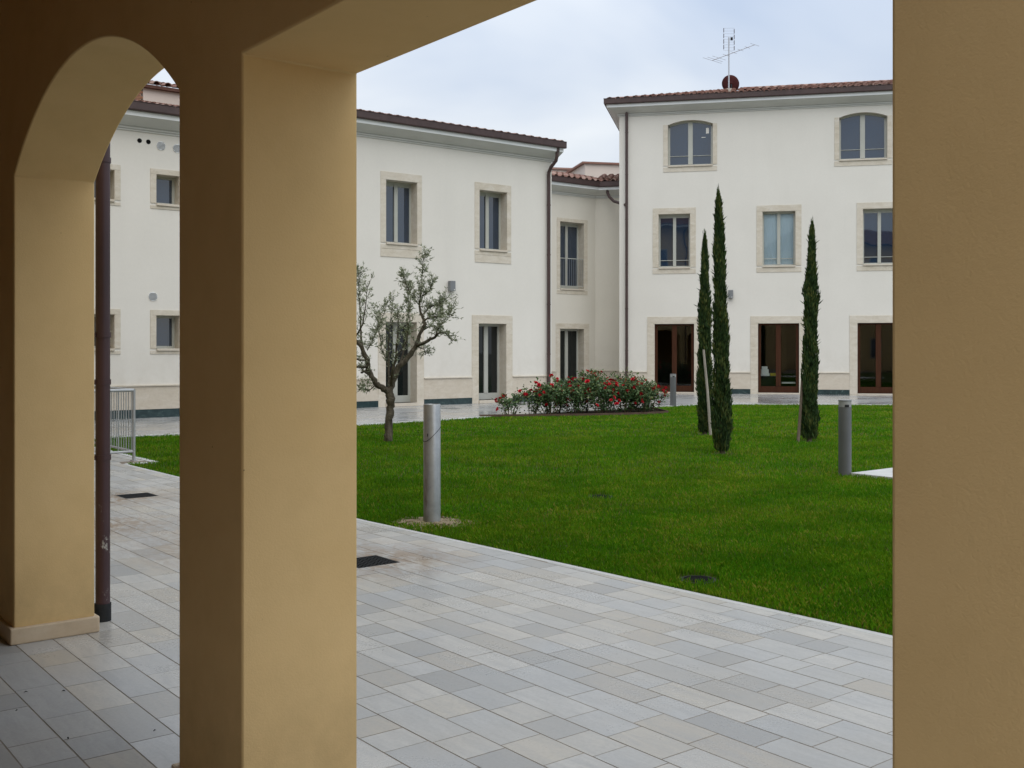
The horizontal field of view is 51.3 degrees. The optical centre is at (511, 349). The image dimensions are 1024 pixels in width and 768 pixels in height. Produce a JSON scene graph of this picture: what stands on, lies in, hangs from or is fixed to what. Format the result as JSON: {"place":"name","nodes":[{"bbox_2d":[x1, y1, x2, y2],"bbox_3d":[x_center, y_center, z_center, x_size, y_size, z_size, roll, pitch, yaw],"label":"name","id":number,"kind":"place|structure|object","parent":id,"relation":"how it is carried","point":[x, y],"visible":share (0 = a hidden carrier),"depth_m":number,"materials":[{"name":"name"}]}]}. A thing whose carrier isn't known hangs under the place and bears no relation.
{"place":"outdoors","nodes":[
{"label":"outdoors","id":0,"kind":"place"},
{"bbox_2d":[0,637,155,767],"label":"portico floor","id":1,"kind":"structure","parent":0,"point":[44,721],"depth_m":4.36,"materials":[{"name":"tile"}]},
{"bbox_2d":[94,80,179,418],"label":"wing","id":2,"kind":"structure","parent":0,"point":[145,253],"depth_m":24.22,"materials":[{"name":"white paint"}]},
{"bbox_2d":[94,164,120,205],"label":"window","id":3,"kind":"structure","parent":2,"relation":"in","point":[115,173],"depth_m":23.86,"materials":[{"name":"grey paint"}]},
{"bbox_2d":[94,309,120,353],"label":"window","id":4,"kind":"structure","parent":2,"relation":"in","point":[115,320],"depth_m":23.86,"materials":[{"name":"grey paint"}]},
{"bbox_2d":[150,168,179,210],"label":"window","id":5,"kind":"structure","parent":2,"relation":"in","point":[164,188],"depth_m":24.72,"materials":[{"name":"grey paint"}]},
{"bbox_2d":[150,310,179,353],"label":"window","id":6,"kind":"structure","parent":2,"relation":"in","point":[164,330],"depth_m":24.74,"materials":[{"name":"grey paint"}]},
{"bbox_2d":[16,454,892,767],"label":"footpath","id":7,"kind":"structure","parent":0,"point":[472,656],"depth_m":5.21,"materials":[{"name":"tile"}]},
{"bbox_2d":[94,385,137,460],"bbox_3d":[-6.776,1.046,15.729,1.400,1.007,3.300,0,0,-38],"label":"railing","id":8,"kind":"object","parent":7,"relation":"on","point":[123,390],"visible":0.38,"depth_m":14.86,"materials":[{"name":"grey metal"}]},
{"bbox_2d":[116,493,156,498],"bbox_3d":[-3.984,1.575,11.324,0.344,0.049,0.344,0,0,-38],"label":"drain grate","id":9,"kind":"object","parent":7,"relation":"in","point":[137,495],"visible":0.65,"depth_m":11.35,"materials":[{"name":"metal"}]},
{"bbox_2d":[357,555,398,567],"bbox_3d":[-1.056,1.575,7.799,0.344,0.049,0.344,0,0,-38],"label":"drain grate","id":10,"kind":"object","parent":7,"relation":"in","point":[369,561],"visible":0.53,"depth_m":7.81,"materials":[{"name":"metal"}]},
{"bbox_2d":[111,404,892,635],"bbox_3d":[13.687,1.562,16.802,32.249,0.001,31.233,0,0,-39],"label":"lawn","id":11,"kind":"structure","parent":0,"point":[369,429],"depth_m":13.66,"materials":[{"name":"plant"}]},
{"bbox_2d":[357,244,464,441],"bbox_3d":[-2.006,-0.108,17.932,2.481,3.405,1.324,0,0,0],"label":"olive tree","id":12,"kind":"object","parent":11,"relation":"on","point":[393,377],"visible":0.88,"depth_m":17.94,"materials":[{"name":"green plant"}]},
{"bbox_2d":[423,404,440,521],"bbox_3d":[-0.720,1.045,9.588,0.163,1.110,0.159,0,0,0],"label":"bollard","id":13,"kind":"object","parent":11,"relation":"on","point":[431,462],"visible":0.94,"depth_m":9.53,"materials":[{"name":"metal"}]},
{"bbox_2d":[393,516,476,530],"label":"bare earth","id":14,"kind":"structure","parent":11,"relation":"on","point":[423,522],"depth_m":9.53,"materials":[{"name":"soil"}]},
{"bbox_2d":[111,450,892,638],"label":"kerb","id":15,"kind":"structure","parent":11,"relation":"on","point":[709,596],"depth_m":7.21,"materials":[{"name":"stone"}]},
{"bbox_2d":[112,404,891,438],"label":"kerb","id":16,"kind":"structure","parent":11,"relation":"on","point":[153,435],"depth_m":23.93,"materials":[{"name":"stone"}]},
{"bbox_2d":[670,374,675,405],"bbox_3d":[4.430,1.123,29.299,0.171,0.915,0.172,0,0,0],"label":"bollard","id":17,"kind":"object","parent":16,"relation":"on","point":[672,389],"visible":0.94,"depth_m":29.23,"materials":[{"name":"metal"}]},
{"bbox_2d":[545,409,657,413],"bbox_3d":[1.815,1.546,25.539,5.185,0.001,1.826,0,0,-40],"label":"flower bed","id":18,"kind":"object","parent":11,"relation":"on","point":[614,411],"visible":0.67,"depth_m":26.23,"materials":[{"name":"soil"}]},
{"bbox_2d":[492,389,526,413],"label":"rose bush","id":19,"kind":"object","parent":18,"relation":"on","point":[506,404],"visible":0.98,"depth_m":24.99,"materials":[{"name":"green plant"}]},
{"bbox_2d":[518,383,547,413],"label":"rose bush","id":20,"kind":"object","parent":18,"relation":"on","point":[528,395],"visible":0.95,"depth_m":25.16,"materials":[{"name":"green plant"}]},
{"bbox_2d":[530,377,569,413],"bbox_3d":[0.886,1.105,25.441,0.981,0.897,0.940,0,0,39],"label":"rose bush","id":21,"kind":"object","parent":18,"relation":"on","point":[550,397],"visible":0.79,"depth_m":25.32,"materials":[{"name":"green plant"}]},
{"bbox_2d":[530,374,573,412],"bbox_3d":[0.978,1.068,26.034,1.170,0.970,0.812,0,0,23],"label":"rose bush","id":22,"kind":"object","parent":18,"relation":"on","point":[561,380],"visible":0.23,"depth_m":26.02,"materials":[{"name":"green plant"}]},
{"bbox_2d":[552,377,591,413],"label":"rose bush","id":23,"kind":"object","parent":18,"relation":"on","point":[577,395],"visible":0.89,"depth_m":25.53,"materials":[{"name":"green plant"}]},
{"bbox_2d":[479,407,668,416],"bbox_3d":[1.818,1.538,25.540,5.206,0.085,1.842,0,0,-40],"label":"bed edging","id":24,"kind":"object","parent":18,"relation":"on","point":[659,411],"visible":0.56,"depth_m":24.96,"materials":[{"name":"grey stone"}]},
{"bbox_2d":[566,369,600,411],"bbox_3d":[1.740,1.013,26.293,0.970,1.089,1.061,0,0,-32],"label":"rose bush","id":25,"kind":"object","parent":18,"relation":"on","point":[587,407],"visible":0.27,"depth_m":26.16,"materials":[{"name":"green plant"}]},
{"bbox_2d":[581,375,620,412],"bbox_3d":[2.142,1.079,25.768,0.984,0.960,1.114,0,0,41],"label":"rose bush","id":26,"kind":"object","parent":18,"relation":"on","point":[601,392],"visible":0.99,"depth_m":25.65,"materials":[{"name":"green plant"}]},
{"bbox_2d":[586,368,625,411],"bbox_3d":[2.363,1.001,26.838,1.035,1.104,0.998,0,0,25],"label":"rose bush","id":27,"kind":"object","parent":18,"relation":"on","point":[606,379],"visible":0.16,"depth_m":26.83,"materials":[{"name":"green plant"}]},
{"bbox_2d":[601,375,643,412],"bbox_3d":[2.743,1.087,26.075,1.001,0.944,1.025,0,0,-45],"label":"rose bush","id":28,"kind":"object","parent":18,"relation":"on","point":[627,393],"visible":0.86,"depth_m":25.89,"materials":[{"name":"green plant"}]},
{"bbox_2d":[610,367,645,410],"bbox_3d":[3.021,0.989,27.119,1.182,1.128,0.858,0,0,37],"label":"rose bush","id":29,"kind":"object","parent":18,"relation":"on","point":[626,385],"visible":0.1,"depth_m":27.15,"materials":[{"name":"green plant"}]},
{"bbox_2d":[618,377,660,411],"bbox_3d":[3.172,1.100,26.289,1.084,0.908,0.935,0,0,39],"label":"rose bush","id":30,"kind":"object","parent":18,"relation":"on","point":[647,393],"visible":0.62,"depth_m":26.13,"materials":[{"name":"green plant"}]},
{"bbox_2d":[636,381,669,410],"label":"rose bush","id":31,"kind":"object","parent":18,"relation":"on","point":[651,405],"visible":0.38,"depth_m":26.74,"materials":[{"name":"green plant"}]},
{"bbox_2d":[593,495,611,498],"bbox_3d":[0.950,1.565,11.290,0.253,0.031,0.253,0,0,0],"label":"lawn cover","id":32,"kind":"object","parent":11,"relation":"on","point":[598,496],"visible":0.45,"depth_m":11.24,"materials":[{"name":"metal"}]},
{"bbox_2d":[679,575,716,584],"bbox_3d":[1.260,1.565,7.210,0.253,0.031,0.253,0,0,0],"label":"lawn cover","id":33,"kind":"object","parent":11,"relation":"on","point":[694,577],"visible":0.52,"depth_m":7.21,"materials":[{"name":"metal"}]},
{"bbox_2d":[694,229,712,434],"bbox_3d":[3.529,-0.319,19.504,0.411,3.837,0.390,0,0,0],"label":"cypress tree","id":34,"kind":"object","parent":11,"relation":"on","point":[704,319],"visible":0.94,"depth_m":19.44,"materials":[{"name":"green plant"}]},
{"bbox_2d":[702,350,711,434],"bbox_3d":[3.538,0.800,19.300,0.178,1.604,0.054,0,0,0],"label":"tree stake","id":35,"kind":"object","parent":11,"relation":"on","point":[707,395],"visible":0.79,"depth_m":19.28,"materials":[{"name":"grey wood"}]},
{"bbox_2d":[710,185,733,453],"bbox_3d":[3.140,-0.452,15.948,0.366,4.105,0.396,0,0,21],"label":"cypress tree","id":36,"kind":"object","parent":11,"relation":"on","point":[721,423],"visible":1,"depth_m":15.89,"materials":[{"name":"green plant"}]},
{"bbox_2d":[797,380,802,441],"bbox_3d":[4.880,1.026,18.041,0.184,1.156,0.056,0,0,-39],"label":"tree stake","id":37,"kind":"object","parent":11,"relation":"on","point":[800,415],"visible":0.79,"depth_m":18.02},
{"bbox_2d":[800,217,822,441],"bbox_3d":[5.049,-0.344,18.060,0.370,3.890,0.406,0,0,-21],"label":"cypress tree","id":38,"kind":"object","parent":11,"relation":"on","point":[810,418],"visible":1,"depth_m":17.99,"materials":[{"name":"green plant"}]},
{"bbox_2d":[838,400,851,475],"bbox_3d":[4.140,1.103,13.249,0.163,0.955,0.164,0,0,0],"label":"bollard","id":39,"kind":"object","parent":11,"relation":"on","point":[844,437],"visible":0.92,"depth_m":13.18,"materials":[{"name":"metal"}]},
{"bbox_2d":[112,393,892,436],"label":"pavement","id":40,"kind":"structure","parent":0,"point":[157,425],"depth_m":27.62,"materials":[{"name":"grey stone"}]},
{"bbox_2d":[357,109,566,407],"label":"building","id":41,"kind":"structure","parent":40,"relation":"on","point":[471,206],"depth_m":30.31,"materials":[{"name":"white paint"}]},
{"bbox_2d":[378,313,423,406],"bbox_3d":[-3.134,0.275,29.300,1.455,2.550,0.440,0,0,-37],"label":"door","id":42,"kind":"structure","parent":41,"relation":"in","point":[408,390],"depth_m":29.50,"materials":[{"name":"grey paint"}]},
{"bbox_2d":[381,171,421,258],"bbox_3d":[-3.123,-3.677,29.293,1.305,2.305,0.425,0,0,-37],"label":"window","id":43,"kind":"structure","parent":41,"relation":"in","point":[401,201],"depth_m":29.42,"materials":[{"name":"grey paint"}]},
{"bbox_2d":[448,281,455,291],"bbox_3d":[-1.704,-1.790,30.066,0.170,0.300,0.163,0,0,-37],"label":"wall lamp","id":44,"kind":"object","parent":41,"relation":"attached to","point":[451,286],"visible":0.99,"depth_m":30.01,"materials":[{"name":"grey metal"}]},
{"bbox_2d":[472,315,512,403],"bbox_3d":[-0.674,0.275,31.164,1.455,2.550,0.440,0,0,-37],"label":"door","id":45,"kind":"structure","parent":41,"relation":"in","point":[492,341],"depth_m":31.34,"materials":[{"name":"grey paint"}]},
{"bbox_2d":[475,182,510,263],"bbox_3d":[-0.647,-3.677,31.167,1.305,2.305,0.425,0,0,-37],"label":"window","id":46,"kind":"structure","parent":41,"relation":"in","point":[492,208],"depth_m":31.29,"materials":[{"name":"grey paint"}]},
{"bbox_2d":[0,0,1023,767],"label":"arcade building","id":47,"kind":"structure","parent":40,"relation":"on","point":[268,382],"depth_m":3.44,"materials":[{"name":"paint"}]},
{"bbox_2d":[552,171,624,387],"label":"wall","id":48,"kind":"structure","parent":40,"relation":"on","point":[585,272],"depth_m":39.90,"materials":[{"name":"beige paint"}]},
{"bbox_2d":[557,217,587,294],"bbox_3d":[2.131,-3.445,39.584,1.485,2.790,0.445,0,0,-37],"label":"window","id":49,"kind":"structure","parent":48,"relation":"in","point":[572,238],"depth_m":39.81,"materials":[{"name":"grey paint"}]},
{"bbox_2d":[556,323,588,387],"bbox_3d":[2.139,0.290,39.591,1.610,2.520,0.440,0,0,-37],"label":"door","id":50,"kind":"structure","parent":48,"relation":"in","point":[572,340],"depth_m":39.81,"materials":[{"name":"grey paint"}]},
{"bbox_2d":[149,0,892,167],"label":"sky","id":51,"kind":"structure","parent":0,"point":[542,68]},
{"bbox_2d":[552,161,618,177],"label":"building","id":52,"kind":"structure","parent":0,"point":[596,169],"depth_m":50.08,"materials":[{"name":"white paint"}]},
{"bbox_2d":[603,79,892,394],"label":"building","id":53,"kind":"structure","parent":0,"point":[781,166],"depth_m":37.31,"materials":[{"name":"white paint"}]},
{"bbox_2d":[647,317,698,393],"bbox_3d":[5.767,0.190,37.908,1.890,2.720,0.210,0,0,12],"label":"door","id":54,"kind":"structure","parent":53,"relation":"in","point":[653,323],"depth_m":37.94,"materials":[{"name":"beige stone"}]},
{"bbox_2d":[653,207,695,273],"bbox_3d":[5.784,-3.868,37.953,1.515,2.335,0.315,0,0,12],"label":"window","id":55,"kind":"structure","parent":53,"relation":"in","point":[677,227],"depth_m":37.99,"materials":[{"name":"grey paint"}]},
{"bbox_2d":[663,120,716,171],"bbox_3d":[6.330,-7.223,37.835,1.880,1.825,0.315,0,0,12],"label":"window","id":56,"kind":"structure","parent":53,"relation":"in","point":[687,144],"depth_m":37.90,"materials":[{"name":"glass"}]},
{"bbox_2d":[722,75,738,89],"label":"satellite dish","id":57,"kind":"object","parent":53,"relation":"attached to","point":[734,81],"visible":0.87,"depth_m":41.14,"materials":[{"name":"metal"}]},
{"bbox_2d":[728,290,732,298],"bbox_3d":[7.667,-1.940,37.358,0.170,0.300,0.163,0,0,12],"label":"wall lamp","id":58,"kind":"object","parent":53,"relation":"attached to","point":[730,294],"visible":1,"depth_m":37.28,"materials":[{"name":"white"}]},
{"bbox_2d":[705,28,757,91],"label":"tv antenna","id":59,"kind":"object","parent":53,"relation":"on","point":[728,55],"visible":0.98,"depth_m":40.77,"materials":[{"name":"silver metal"}]},
{"bbox_2d":[761,376,775,385],"bbox_3d":[9.047,1.238,37.781,0.620,0.620,0.500,0,0,12],"label":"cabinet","id":60,"kind":"object","parent":53,"relation":"in","point":[768,380],"visible":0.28,"depth_m":37.53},
{"bbox_2d":[750,316,804,393],"bbox_3d":[9.276,0.190,37.154,1.890,2.720,0.210,0,0,12],"label":"door","id":61,"kind":"structure","parent":53,"relation":"in","point":[755,328],"depth_m":37.19,"materials":[{"name":"beige stone"}]},
{"bbox_2d":[757,204,800,271],"bbox_3d":[9.314,-3.868,37.218,1.515,2.335,0.362,0,0,12],"label":"window","id":62,"kind":"structure","parent":53,"relation":"in","point":[778,229],"depth_m":37.28,"materials":[{"name":"grey paint"}]},
{"bbox_2d":[834,112,891,166],"bbox_3d":[12.048,-7.223,36.608,1.880,1.825,0.315,0,0,12],"label":"window","id":63,"kind":"structure","parent":53,"relation":"in","point":[866,137],"depth_m":36.67,"materials":[{"name":"grey glass"}]},
{"bbox_2d":[850,315,892,394],"bbox_3d":[12.533,0.190,36.455,1.890,2.720,0.210,0,0,12],"label":"door","id":64,"kind":"structure","parent":53,"relation":"in","point":[878,320],"depth_m":36.54,"materials":[{"name":"beige stone"}]},
{"bbox_2d":[857,202,892,270],"bbox_3d":[12.583,-3.868,36.492,1.515,2.335,0.315,0,0,12],"label":"window","id":65,"kind":"structure","parent":53,"relation":"in","point":[874,225],"depth_m":36.56,"materials":[{"name":"glass"}]},
{"bbox_2d":[761,369,768,372],"bbox_3d":[8.964,0.765,37.779,0.260,0.140,0.260,0,0,12],"label":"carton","id":66,"kind":"object","parent":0,"point":[764,370],"visible":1,"depth_m":37.65,"materials":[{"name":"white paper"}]},
{"bbox_2d":[851,468,892,478],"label":"side path","id":67,"kind":"structure","parent":0,"point":[887,472],"depth_m":13.11,"materials":[{"name":"tile"}]}
]}

